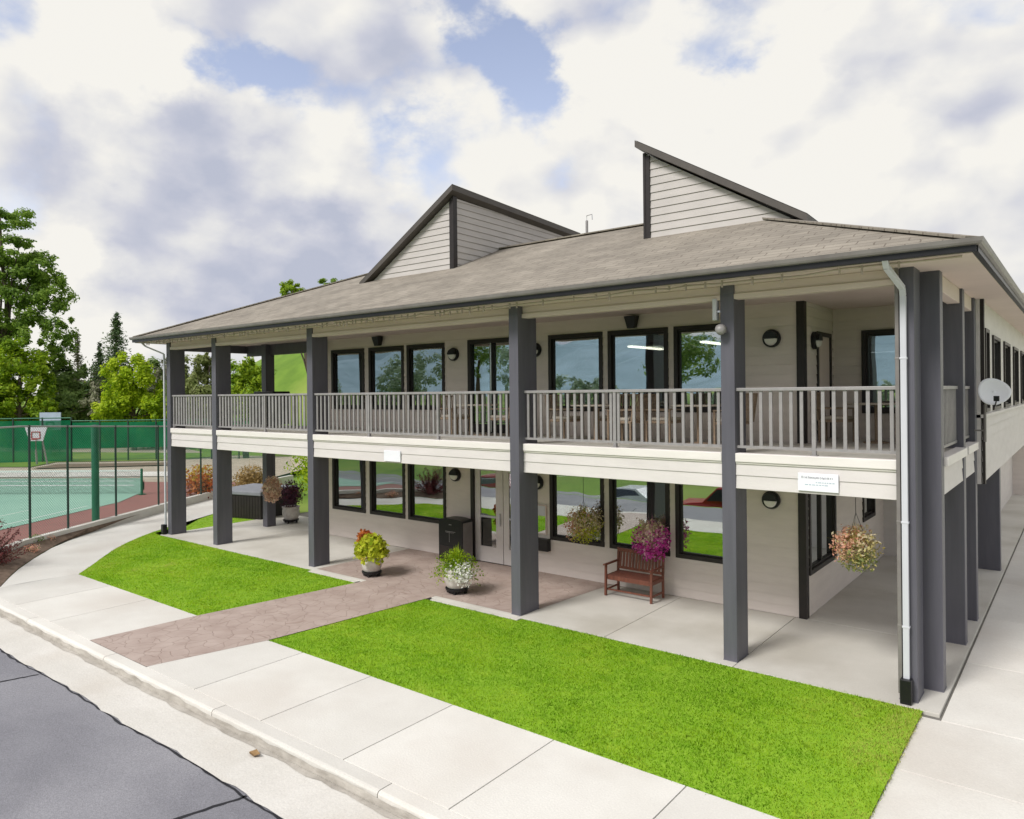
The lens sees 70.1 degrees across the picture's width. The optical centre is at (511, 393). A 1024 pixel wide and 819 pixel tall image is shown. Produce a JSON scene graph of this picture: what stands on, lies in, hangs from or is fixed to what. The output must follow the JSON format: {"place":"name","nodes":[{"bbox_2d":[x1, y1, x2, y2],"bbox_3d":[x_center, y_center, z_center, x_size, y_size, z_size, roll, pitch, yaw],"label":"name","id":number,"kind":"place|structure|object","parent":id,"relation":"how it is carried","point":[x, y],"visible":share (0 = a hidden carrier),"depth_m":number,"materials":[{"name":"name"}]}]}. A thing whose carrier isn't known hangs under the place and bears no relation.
{"place":"outdoors","nodes":[
{"label":"outdoors","id":0,"kind":"place"},
{"bbox_2d":[0,471,167,476],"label":"court path","id":1,"kind":"structure","parent":0,"point":[89,475],"depth_m":38.66,"materials":[{"name":"concrete"}]},
{"bbox_2d":[0,499,212,587],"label":"path","id":2,"kind":"structure","parent":0,"point":[78,555],"depth_m":20.32,"materials":[{"name":"concrete"}]},
{"bbox_2d":[0,452,235,466],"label":"lawn","id":3,"kind":"structure","parent":0,"point":[89,456],"depth_m":48.86,"materials":[{"name":"green plant"}]},
{"bbox_2d":[0,417,71,462],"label":"windscreen fence","id":4,"kind":"object","parent":3,"relation":"on","point":[35,423],"visible":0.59,"depth_m":46.22,"materials":[{"name":"fabric"}]},
{"bbox_2d":[25,427,47,464],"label":"basketball hoop","id":5,"kind":"object","parent":3,"relation":"on","point":[35,434],"visible":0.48,"depth_m":43.97,"materials":[{"name":"white paint"}]},
{"bbox_2d":[40,412,60,420],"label":"basketball hoop","id":6,"kind":"object","parent":3,"relation":"on","point":[50,414],"visible":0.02,"depth_m":51.97,"materials":[{"name":"white plastic"}]},
{"bbox_2d":[0,650,282,818],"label":"road","id":7,"kind":"structure","parent":0,"point":[65,753],"depth_m":8.54,"materials":[{"name":"grey asphalt"}]},
{"bbox_2d":[0,648,281,818],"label":"road tar seam","id":8,"kind":"object","parent":7,"relation":"on","point":[204,770],"visible":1,"depth_m":8.62,"materials":[{"name":"black asphalt"}]},
{"bbox_2d":[0,617,401,818],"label":"road gutter","id":9,"kind":"object","parent":7,"relation":"on","point":[282,789],"visible":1,"depth_m":9.25,"materials":[{"name":"concrete"}]},
{"bbox_2d":[0,447,307,481],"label":"gravel ground","id":10,"kind":"structure","parent":0,"point":[234,463],"depth_m":43.09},
{"bbox_2d":[0,337,58,420],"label":"leafy tree","id":11,"kind":"object","parent":10,"relation":"on","point":[18,362],"visible":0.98,"depth_m":56.63,"materials":[{"name":"green plant"}]},
{"bbox_2d":[0,207,80,369],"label":"tall tree","id":12,"kind":"object","parent":10,"relation":"on","point":[40,290],"visible":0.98,"depth_m":59.79,"materials":[{"name":"green plant"}]},
{"bbox_2d":[70,333,88,382],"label":"conifer tree","id":13,"kind":"object","parent":10,"relation":"on","point":[77,360],"visible":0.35,"depth_m":65.93,"materials":[{"name":"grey plant"}]},
{"bbox_2d":[77,379,102,421],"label":"leafy tree","id":14,"kind":"object","parent":10,"relation":"on","point":[93,396],"visible":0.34,"depth_m":58.12,"materials":[{"name":"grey plant"}]},
{"bbox_2d":[21,356,162,422],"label":"leafy tree","id":15,"kind":"object","parent":10,"relation":"on","point":[66,384],"visible":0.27,"depth_m":61.94,"materials":[{"name":"green plant"}]},
{"bbox_2d":[84,341,105,399],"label":"conifer tree","id":16,"kind":"object","parent":10,"relation":"on","point":[99,357],"visible":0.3,"depth_m":61.79,"materials":[{"name":"green plant"}]},
{"bbox_2d":[36,462,166,467],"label":"soil strip","id":17,"kind":"object","parent":10,"relation":"on","point":[89,465],"visible":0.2,"depth_m":43.45,"materials":[{"name":"brown soil"}]},
{"bbox_2d":[64,312,153,415],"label":"conifer tree","id":18,"kind":"object","parent":10,"relation":"on","point":[115,332],"visible":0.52,"depth_m":59.78,"materials":[{"name":"green plant"}]},
{"bbox_2d":[90,351,166,449],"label":"leafy tree","id":19,"kind":"object","parent":10,"relation":"on","point":[120,399],"visible":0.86,"depth_m":55.02,"materials":[{"name":"green plant"}]},
{"bbox_2d":[143,358,166,394],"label":"leafy tree","id":20,"kind":"object","parent":10,"relation":"on","point":[157,378],"visible":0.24,"depth_m":61.37,"materials":[{"name":"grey plant"}]},
{"bbox_2d":[70,418,261,461],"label":"windscreen fence","id":21,"kind":"object","parent":10,"relation":"on","point":[133,432],"visible":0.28,"depth_m":46.91,"materials":[{"name":"fabric"}]},
{"bbox_2d":[185,352,211,448],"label":"leafy tree","id":22,"kind":"object","parent":10,"relation":"on","point":[198,374],"visible":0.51,"depth_m":54.70,"materials":[{"name":"green plant"}]},
{"bbox_2d":[231,357,276,457],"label":"leafy tree","id":23,"kind":"object","parent":10,"relation":"on","point":[250,371],"visible":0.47,"depth_m":47.67,"materials":[{"name":"green plant"}]},
{"bbox_2d":[79,527,353,615],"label":"grass","id":24,"kind":"structure","parent":0,"point":[172,558],"depth_m":17.23,"materials":[{"name":"green plant"}]},
{"bbox_2d":[186,514,253,529],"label":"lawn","id":25,"kind":"structure","parent":0,"point":[196,522],"depth_m":24.30,"materials":[{"name":"green plant"}]},
{"bbox_2d":[254,391,289,427],"bbox_3d":[-7.341,0.501,22.309,1.040,1.100,0.600,-1,0,38],"label":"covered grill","id":26,"kind":"object","parent":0,"point":[277,392],"visible":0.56,"depth_m":22.00,"materials":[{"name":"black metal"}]},
{"bbox_2d":[0,574,779,818],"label":"sidewalk","id":27,"kind":"structure","parent":0,"point":[454,758],"depth_m":9.05,"materials":[{"name":"concrete"}]},
{"bbox_2d":[3,353,918,815],"bbox_3d":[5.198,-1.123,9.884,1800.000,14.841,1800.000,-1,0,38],"label":"ground","id":28,"kind":"structure","parent":0,"point":[291,375],"depth_m":68.98,"materials":[{"name":"green plant"}]},
{"bbox_2d":[0,514,138,585],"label":"planting bed","id":29,"kind":"object","parent":28,"relation":"on","point":[7,570],"visible":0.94,"depth_m":19.83,"materials":[{"name":"soil"}]},
{"bbox_2d":[0,518,34,564],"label":"burgundy shrub","id":30,"kind":"object","parent":29,"relation":"on","point":[3,553],"visible":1,"depth_m":18.15,"materials":[{"name":"red plant"}]},
{"bbox_2d":[0,480,239,545],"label":"court apron","id":31,"kind":"object","parent":28,"relation":"on","point":[80,520],"visible":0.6,"depth_m":25.47,"materials":[{"name":"red concrete"}]},
{"bbox_2d":[0,478,139,529],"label":"tennis court","id":32,"kind":"object","parent":31,"relation":"on","point":[48,509],"visible":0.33,"depth_m":29.36,"materials":[{"name":"teal concrete"}]},
{"bbox_2d":[0,481,132,524],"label":"court lines","id":33,"kind":"object","parent":32,"relation":"on","point":[53,485],"visible":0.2,"depth_m":33.72,"materials":[{"name":"white paint"}]},
{"bbox_2d":[0,469,144,494],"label":"tennis net","id":34,"kind":"object","parent":31,"relation":"on","point":[108,471],"visible":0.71,"depth_m":30.55,"materials":[{"name":"black fabric"}]},
{"bbox_2d":[91,425,99,520],"bbox_3d":[-13.411,2.623,23.480,0.240,3.220,0.234,-1,0,38],"label":"green post","id":35,"kind":"object","parent":31,"relation":"on","point":[94,497],"visible":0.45,"depth_m":23.39,"materials":[{"name":"green metal"}]},
{"bbox_2d":[1,475,292,551],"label":"court kerb","id":36,"kind":"structure","parent":28,"relation":"on","point":[155,509],"depth_m":24.32,"materials":[{"name":"concrete"}]},
{"bbox_2d":[0,424,291,547],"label":"chain link fence","id":37,"kind":"object","parent":36,"relation":"on","point":[29,454],"visible":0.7,"depth_m":22.51,"materials":[{"name":"metal"}]},
{"bbox_2d":[186,464,212,498],"bbox_3d":[-12.783,3.695,30.217,2.269,1.607,1.759,-1,0,38],"label":"flowering shrub","id":38,"kind":"object","parent":28,"relation":"on","point":[205,482],"visible":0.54,"depth_m":29.90,"materials":[{"name":"orange plant"}]},
{"bbox_2d":[0,598,466,818],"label":"kerb","id":39,"kind":"structure","parent":28,"relation":"on","point":[396,796],"depth_m":9.23,"materials":[{"name":"concrete"}]},
{"bbox_2d":[232,461,262,485],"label":"ornamental grass","id":40,"kind":"object","parent":28,"relation":"on","point":[248,476],"depth_m":29.36,"materials":[{"name":"plant"}]},
{"bbox_2d":[279,279,306,372],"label":"hill tree","id":41,"kind":"object","parent":28,"relation":"on","point":[287,287],"visible":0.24,"depth_m":57.94,"materials":[{"name":"green plant"}]},
{"bbox_2d":[283,455,307,493],"bbox_3d":[-8.329,3.213,32.097,4.023,2.711,2.760,-1,0,38],"label":"lime shrub","id":42,"kind":"object","parent":28,"relation":"on","point":[305,464],"visible":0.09,"depth_m":31.88,"materials":[{"name":"green plant"}]},
{"bbox_2d":[91,549,610,665],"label":"walkway","id":43,"kind":"structure","parent":28,"relation":"on","point":[409,571],"depth_m":14.56,"materials":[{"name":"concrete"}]},
{"bbox_2d":[353,529,389,577],"bbox_3d":[-3.272,3.700,16.917,1.076,1.056,0.861,-1,0,38],"label":"flower pot","id":44,"kind":"object","parent":43,"relation":"on","point":[371,551],"visible":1,"depth_m":16.70,"materials":[{"name":"ceramic"}]},
{"bbox_2d":[439,516,472,562],"bbox_3d":[-1.412,3.666,18.292,0.807,1.089,0.420,-1,0,38],"label":"litter bin","id":45,"kind":"object","parent":43,"relation":"on","point":[454,531],"visible":0.69,"depth_m":18.12,"materials":[{"name":"black metal"}]},
{"bbox_2d":[430,544,483,594],"bbox_3d":[-1.162,3.679,15.400,1.161,1.057,1.002,-1,0,38],"label":"flower pot","id":46,"kind":"object","parent":43,"relation":"on","point":[458,573],"visible":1,"depth_m":15.20,"materials":[{"name":"ceramic"}]},
{"bbox_2d":[0,512,1023,818],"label":"slab bed","id":47,"kind":"object","parent":28,"relation":"on","point":[776,632],"visible":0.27,"depth_m":11.97,"materials":[{"name":"grey concrete"}]},
{"bbox_2d":[0,0,1023,395],"label":"sky","id":48,"kind":"structure","parent":0,"point":[179,161],"materials":[{"name":"white"}]},
{"bbox_2d":[161,494,1023,717],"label":"porch floor","id":49,"kind":"structure","parent":0,"point":[845,639],"depth_m":13.31,"materials":[{"name":"concrete"}]},
{"bbox_2d":[232,483,297,519],"bbox_3d":[-9.055,3.845,25.911,2.100,0.990,1.900,-1,0,24],"label":"hot tub","id":50,"kind":"object","parent":49,"relation":"on","point":[247,501],"visible":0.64,"depth_m":25.01,"materials":[{"name":"plastic"}]},
{"bbox_2d":[279,479,305,523],"bbox_3d":[-7.316,3.556,24.089,1.018,1.434,0.908,-1,0,38],"label":"potted shrub","id":51,"kind":"object","parent":49,"relation":"on","point":[291,513],"visible":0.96,"depth_m":23.92,"materials":[{"name":"purple plant"}]},
{"bbox_2d":[129,141,1023,705],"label":"clubhouse","id":52,"kind":"structure","parent":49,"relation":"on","point":[493,291],"depth_m":14.64,"materials":[{"name":"paint"}]},
{"bbox_2d":[260,473,281,502],"bbox_3d":[-7.439,2.405,22.656,0.776,2.062,0.641,-1,0,38],"label":"hanging basket","id":53,"kind":"object","parent":52,"relation":"hanging from","point":[271,488],"visible":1,"depth_m":22.52,"materials":[{"name":"plant"}]},
{"bbox_2d":[331,348,364,408],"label":"window","id":54,"kind":"structure","parent":52,"relation":"in","point":[347,365],"depth_m":21.47,"materials":[{"name":"blue glass"}]},
{"bbox_2d":[332,458,365,512],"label":"window","id":55,"kind":"structure","parent":52,"relation":"in","point":[348,476],"depth_m":21.46,"materials":[{"name":"clear glass"}]},
{"bbox_2d":[368,345,403,409],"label":"window","id":56,"kind":"structure","parent":52,"relation":"in","point":[385,364],"depth_m":20.44,"materials":[{"name":"blue glass"}]},
{"bbox_2d":[369,461,405,518],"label":"window","id":57,"kind":"structure","parent":52,"relation":"in","point":[386,479],"depth_m":20.44,"materials":[{"name":"clear glass"}]},
{"bbox_2d":[384,450,400,461],"bbox_3d":[-2.636,1.386,16.068,0.520,0.240,0.024,-1,0,38],"label":"notice sign","id":58,"kind":"object","parent":52,"relation":"attached to","point":[392,456],"visible":1,"depth_m":16.05,"materials":[{"name":"white plastic"}]},
{"bbox_2d":[406,343,444,409],"bbox_3d":[-2.270,-0.432,19.434,1.400,1.750,0.135,-1,0,38],"label":"window","id":59,"kind":"structure","parent":52,"relation":"in","point":[425,363],"depth_m":19.49,"materials":[{"name":"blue glass"}]},
{"bbox_2d":[407,464,445,523],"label":"window","id":60,"kind":"structure","parent":52,"relation":"in","point":[426,483],"depth_m":19.49,"materials":[{"name":"clear glass"}]},
{"bbox_2d":[447,348,458,360],"bbox_3d":[-1.528,-0.995,18.703,0.340,0.340,0.135,-1,0,38],"label":"wall lamp","id":61,"kind":"object","parent":52,"relation":"attached to","point":[453,354],"visible":1,"depth_m":18.64,"materials":[{"name":"black metal"}]},
{"bbox_2d":[440,396,469,434],"bbox_3d":[-1.376,0.524,17.117,0.590,0.935,0.605,-1,0,-42],"label":"patio chair","id":62,"kind":"object","parent":52,"relation":"on","point":[452,416],"visible":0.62,"depth_m":17.08,"materials":[{"name":"wood"}]},
{"bbox_2d":[449,468,460,480],"bbox_3d":[-1.481,2.095,18.691,0.340,0.340,0.135,-1,0,38],"label":"wall lamp","id":63,"kind":"object","parent":52,"relation":"attached to","point":[455,474],"visible":1,"depth_m":18.63,"materials":[{"name":"black metal"}]},
{"bbox_2d":[467,337,509,432],"bbox_3d":[-0.484,-0.190,18.015,1.540,2.310,0.160,-1,0,38],"label":"door","id":64,"kind":"structure","parent":52,"relation":"in","point":[487,359],"depth_m":18.13,"materials":[{"name":"clear glass"}]},
{"bbox_2d":[475,469,503,563],"bbox_3d":[-0.578,2.971,18.082,0.900,2.430,0.110,-1,0,38],"label":"door","id":65,"kind":"structure","parent":52,"relation":"in","point":[489,508],"depth_m":18.11,"materials":[{"name":"paint"}]},
{"bbox_2d":[490,405,509,436],"bbox_3d":[-0.133,0.512,16.266,0.605,0.935,0.590,-1,0,28],"label":"patio chair","id":66,"kind":"object","parent":52,"relation":"on","point":[497,417],"visible":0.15,"depth_m":16.00,"materials":[{"name":"wicker"}]},
{"bbox_2d":[503,471,510,565],"bbox_3d":[0.145,2.964,17.513,0.900,2.430,0.110,-1,0,38],"label":"door","id":67,"kind":"structure","parent":52,"relation":"in","point":[506,474],"depth_m":17.72,"materials":[{"name":"paint"}]},
{"bbox_2d":[538,504,546,534],"bbox_3d":[0.669,2.954,17.062,0.340,0.680,0.046,-1,0,38],"label":"notice case","id":68,"kind":"object","parent":52,"relation":"attached to","point":[542,519],"visible":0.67,"depth_m":17.01,"materials":[{"name":"glass"}]},
{"bbox_2d":[538,537,550,551],"bbox_3d":[0.683,3.523,16.992,0.440,0.280,0.146,-1,0,38],"label":"letter box","id":69,"kind":"object","parent":52,"relation":"attached to","point":[544,544],"visible":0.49,"depth_m":16.87,"materials":[{"name":"black metal"}]},
{"bbox_2d":[545,395,584,438],"bbox_3d":[1.094,0.500,15.163,0.605,0.935,0.590,-1,0,38],"label":"patio chair","id":70,"kind":"object","parent":52,"relation":"on","point":[564,418],"visible":0.62,"depth_m":15.17,"materials":[{"name":"wood"}]},
{"bbox_2d":[548,332,602,410],"bbox_3d":[1.469,-0.470,16.530,1.450,1.750,0.195,-1,0,38],"label":"window","id":71,"kind":"structure","parent":52,"relation":"in","point":[581,338],"depth_m":16.59,"materials":[{"name":"black glass"}]},
{"bbox_2d":[549,474,604,546],"bbox_3d":[1.480,2.525,16.506,1.450,1.720,0.135,-1,0,38],"label":"window","id":72,"kind":"structure","parent":52,"relation":"in","point":[564,491],"depth_m":16.62,"materials":[{"name":"clear glass"}]},
{"bbox_2d":[562,485,604,544],"bbox_3d":[1.564,2.284,15.844,1.005,2.000,0.856,-1,0,-14],"label":"hanging basket","id":73,"kind":"object","parent":52,"relation":"hanging from","point":[581,523],"visible":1,"depth_m":15.75,"materials":[{"name":"wicker"}]},
{"bbox_2d":[598,394,632,439],"bbox_3d":[2.189,0.489,15.258,0.590,0.935,0.605,-1,0,38],"label":"patio chair","id":74,"kind":"object","parent":52,"relation":"on","point":[599,418],"visible":0.33,"depth_m":15.23,"materials":[{"name":"wood"}]},
{"bbox_2d":[607,394,647,441],"bbox_3d":[2.231,0.488,14.013,0.605,0.935,0.590,-1,0,38],"label":"patio chair","id":75,"kind":"object","parent":52,"relation":"on","point":[622,421],"visible":0.58,"depth_m":13.86,"materials":[{"name":"wood"}]},
{"bbox_2d":[624,315,638,328],"bbox_3d":[2.535,-1.501,15.431,0.256,0.268,0.247,-1,0,38],"label":"wall speaker","id":76,"kind":"object","parent":52,"relation":"attached to","point":[631,321],"depth_m":15.36,"materials":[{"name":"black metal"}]},
{"bbox_2d":[607,327,668,411],"bbox_3d":[2.711,-0.482,15.553,1.430,1.750,0.195,-1,0,38],"label":"window","id":77,"kind":"structure","parent":52,"relation":"in","point":[661,334],"depth_m":15.60,"materials":[{"name":"black glass"}]},
{"bbox_2d":[609,479,669,556],"bbox_3d":[2.722,2.513,15.529,1.430,1.720,0.135,-1,0,38],"label":"window","id":78,"kind":"structure","parent":52,"relation":"in","point":[623,511],"depth_m":15.79,"materials":[{"name":"clear glass"}]},
{"bbox_2d":[631,491,670,561],"bbox_3d":[2.832,2.356,14.909,0.965,2.167,0.985,-1,0,38],"label":"hanging basket","id":79,"kind":"object","parent":52,"relation":"hanging from","point":[650,539],"visible":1,"depth_m":14.79,"materials":[{"name":"wicker"}]},
{"bbox_2d":[643,394,681,442],"bbox_3d":[2.876,0.482,13.951,0.605,0.935,0.590,-1,0,38],"label":"patio chair","id":80,"kind":"object","parent":52,"relation":"on","point":[670,419],"visible":0.59,"depth_m":13.86,"materials":[{"name":"wood"}]},
{"bbox_2d":[671,404,720,443],"bbox_3d":[3.437,0.579,13.447,1.000,0.730,1.000,-1,0,38],"label":"patio table","id":81,"kind":"object","parent":52,"relation":"on","point":[703,405],"visible":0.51,"depth_m":13.42,"materials":[{"name":"wood"}]},
{"bbox_2d":[673,323,720,411],"bbox_3d":[3.937,-0.494,14.588,1.430,1.750,0.195,-1,0,38],"label":"window","id":82,"kind":"structure","parent":52,"relation":"in","point":[707,332],"depth_m":14.90,"materials":[{"name":"black metal"}]},
{"bbox_2d":[675,484,722,563],"bbox_3d":[3.948,2.501,14.564,1.430,1.720,0.135,-1,0,38],"label":"window","id":83,"kind":"structure","parent":52,"relation":"in","point":[679,540],"depth_m":14.92,"materials":[{"name":"black metal"}]},
{"bbox_2d":[712,299,719,320],"bbox_3d":[3.227,-1.312,11.473,0.120,0.340,0.120,-1,0,38],"label":"wireless antenna","id":84,"kind":"object","parent":52,"relation":"attached to","point":[715,310],"visible":1,"depth_m":11.45,"materials":[{"name":"white paint"}]},
{"bbox_2d":[713,393,757,443],"bbox_3d":[3.988,0.471,13.012,0.605,0.935,0.590,-1,0,38],"label":"patio chair","id":85,"kind":"object","parent":52,"relation":"on","point":[755,395],"visible":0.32,"depth_m":12.97,"materials":[{"name":"wood"}]},
{"bbox_2d":[762,491,780,508],"bbox_3d":[4.852,2.012,13.707,0.340,0.340,0.135,-1,0,38],"label":"wall lamp","id":86,"kind":"object","parent":52,"relation":"attached to","point":[771,499],"visible":0.99,"depth_m":13.65,"materials":[{"name":"black metal"}]},
{"bbox_2d":[762,329,780,346],"bbox_3d":[4.853,-1.028,13.682,0.340,0.340,0.135,-1,0,38],"label":"wall lamp","id":87,"kind":"object","parent":52,"relation":"attached to","point":[771,337],"visible":1,"depth_m":13.63,"materials":[{"name":"black metal"}]},
{"bbox_2d":[811,331,822,348],"bbox_3d":[5.767,-0.997,13.789,0.135,0.340,0.340,-1,0,38],"label":"wall lamp","id":88,"kind":"object","parent":52,"relation":"attached to","point":[816,339],"visible":1,"depth_m":13.70,"materials":[{"name":"black metal"}]},
{"bbox_2d":[798,472,838,492],"bbox_3d":[4.412,1.291,10.520,0.560,0.260,0.026,-1,0,38],"label":"notice sign","id":89,"kind":"object","parent":52,"relation":"attached to","point":[816,482],"visible":1,"depth_m":10.51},
{"bbox_2d":[808,494,836,575],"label":"window","id":90,"kind":"structure","parent":52,"relation":"in","point":[822,510],"depth_m":14.25,"materials":[{"name":"black glass"}]},
{"bbox_2d":[819,337,829,438],"bbox_3d":[6.144,-0.111,14.397,0.050,2.000,0.810,-1,0,38],"label":"door","id":91,"kind":"structure","parent":52,"relation":"in","point":[824,348],"depth_m":14.48,"materials":[{"name":"paint"}]},
{"bbox_2d":[816,392,854,442],"bbox_3d":[6.040,0.450,13.686,0.605,0.935,0.590,-1,0,37],"label":"patio chair","id":92,"kind":"object","parent":52,"relation":"on","point":[829,418],"visible":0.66,"depth_m":13.66,"materials":[{"name":"wood"}]},
{"bbox_2d":[829,497,884,572],"bbox_3d":[5.072,2.001,10.775,0.801,1.302,0.756,-1,0,38],"label":"hanging basket","id":93,"kind":"object","parent":52,"relation":"hanging from","point":[855,545],"visible":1,"depth_m":10.67,"materials":[{"name":"wicker"}]},
{"bbox_2d":[862,498,875,521],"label":"window","id":94,"kind":"structure","parent":52,"relation":"in","point":[868,504],"depth_m":17.42,"materials":[{"name":"black glass"}]},
{"bbox_2d":[847,403,894,443],"bbox_3d":[6.655,0.547,13.332,1.000,0.730,1.000,-1,0,38],"label":"patio table","id":95,"kind":"object","parent":52,"relation":"on","point":[875,441],"visible":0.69,"depth_m":13.30,"materials":[{"name":"wood"}]},
{"bbox_2d":[861,329,895,412],"bbox_3d":[7.603,-0.431,14.185,1.450,1.650,0.195,-1,0,38],"label":"window","id":96,"kind":"structure","parent":52,"relation":"in","point":[882,335],"depth_m":14.52,"materials":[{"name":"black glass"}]},
{"bbox_2d":[985,328,990,411],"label":"window","id":97,"kind":"structure","parent":52,"relation":"in","point":[987,332],"depth_m":14.35,"materials":[{"name":"black glass"}]},
{"bbox_2d":[974,378,1011,441],"bbox_3d":[8.333,0.302,12.685,0.561,1.129,0.622,-1,0,38],"label":"satellite dish","id":98,"kind":"object","parent":52,"relation":"attached to","point":[993,391],"visible":1,"depth_m":12.79,"materials":[{"name":"metal"}]},
{"bbox_2d":[992,335,1001,409],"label":"window","id":99,"kind":"structure","parent":52,"relation":"in","point":[996,342],"depth_m":16.18,"materials":[{"name":"black glass"}]},
{"bbox_2d":[1003,341,1010,406],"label":"window","id":100,"kind":"structure","parent":52,"relation":"in","point":[1006,346],"depth_m":18.32,"materials":[{"name":"black glass"}]},
{"bbox_2d":[1013,347,1018,404],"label":"window","id":101,"kind":"structure","parent":52,"relation":"in","point":[1015,350],"depth_m":20.52,"materials":[{"name":"black glass"}]},
{"bbox_2d":[1020,351,1023,402],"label":"window","id":102,"kind":"structure","parent":52,"relation":"in","point":[1021,352],"depth_m":21.78,"materials":[{"name":"black glass"}]},
{"bbox_2d":[603,547,664,603],"bbox_3d":[2.504,3.721,14.970,1.105,0.902,0.622,-1,0,38],"label":"garden bench","id":103,"kind":"object","parent":49,"relation":"on","point":[618,575],"visible":0.96,"depth_m":15.02,"materials":[{"name":"brown wood"}]},
{"bbox_2d":[270,598,922,818],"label":"grass","id":104,"kind":"structure","parent":0,"point":[756,755],"depth_m":9.68,"materials":[{"name":"green plant"}]},
{"bbox_2d":[869,531,1023,818],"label":"side pavement","id":105,"kind":"structure","parent":0,"point":[963,758],"depth_m":8.73,"materials":[{"name":"concrete"}]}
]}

